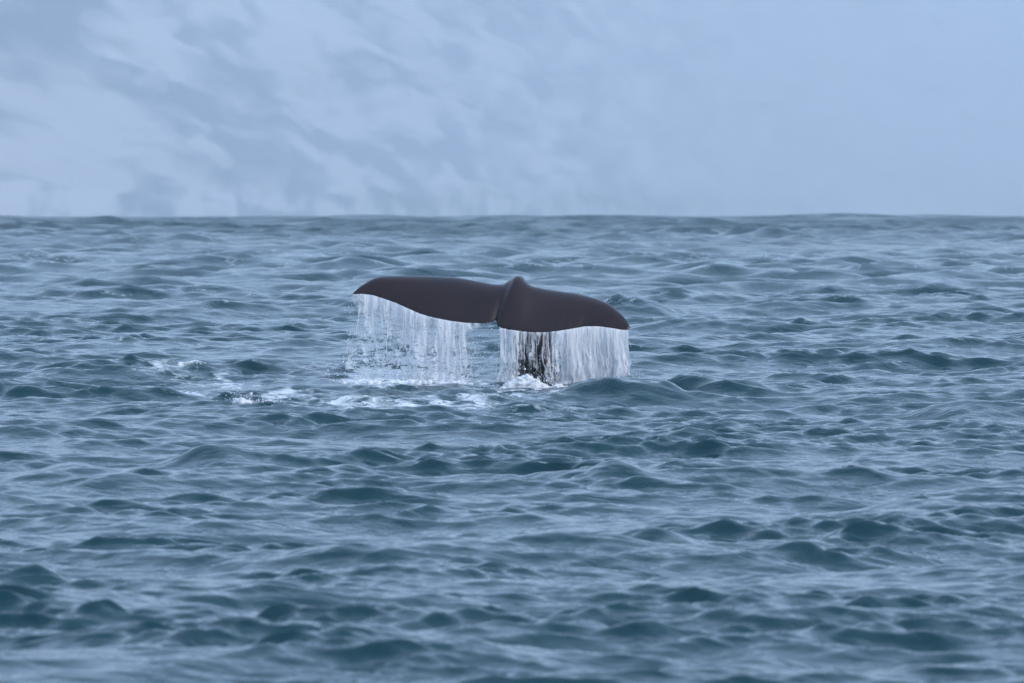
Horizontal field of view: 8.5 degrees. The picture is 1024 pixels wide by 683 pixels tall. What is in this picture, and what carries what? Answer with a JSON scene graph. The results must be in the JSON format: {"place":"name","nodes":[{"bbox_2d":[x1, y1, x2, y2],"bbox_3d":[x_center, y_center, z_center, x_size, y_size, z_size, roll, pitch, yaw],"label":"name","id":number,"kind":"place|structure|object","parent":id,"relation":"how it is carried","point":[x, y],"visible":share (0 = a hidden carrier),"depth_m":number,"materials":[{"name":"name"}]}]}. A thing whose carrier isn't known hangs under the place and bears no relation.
{"place":"outdoors","nodes":[
{"label":"outdoors","id":0,"kind":"place"},
{"bbox_2d":[0,213,1023,682],"bbox_3d":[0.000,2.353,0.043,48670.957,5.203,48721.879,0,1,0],"label":"sea","id":1,"kind":"structure","parent":0,"point":[794,453],"depth_m":70.58,"materials":[{"name":"teal liquid"}]},
{"bbox_2d":[213,391,289,404],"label":"splash","id":2,"kind":"object","parent":1,"relation":"on","point":[241,400],"visible":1,"depth_m":90.37,"materials":[{"name":"white liquid"}]},
{"bbox_2d":[306,338,503,384],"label":"splash","id":3,"kind":"object","parent":1,"relation":"on","point":[412,382],"visible":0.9,"depth_m":99.37,"materials":[{"name":"white liquid"}]},
{"bbox_2d":[343,294,496,380],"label":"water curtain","id":4,"kind":"object","parent":1,"relation":"on","point":[445,341],"visible":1,"depth_m":99.94,"materials":[{"name":"white liquid"}]},
{"bbox_2d":[352,276,629,380],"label":"whale","id":5,"kind":"object","parent":1,"relation":"on","point":[518,303],"visible":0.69,"depth_m":100.12},
{"bbox_2d":[480,368,566,388],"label":"splash","id":6,"kind":"object","parent":1,"relation":"on","point":[527,380],"visible":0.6,"depth_m":98.76,"materials":[{"name":"white liquid"}]},
{"bbox_2d":[495,326,631,383],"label":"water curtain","id":7,"kind":"object","parent":1,"relation":"on","point":[588,352],"visible":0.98,"depth_m":99.95,"materials":[{"name":"white liquid"}]},
{"bbox_2d":[0,0,1023,216],"bbox_3d":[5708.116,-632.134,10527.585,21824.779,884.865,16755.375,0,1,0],"label":"sky","id":8,"kind":"structure","parent":0,"point":[447,107],"depth_m":11683.67,"materials":[{"name":"blue"}]}
]}

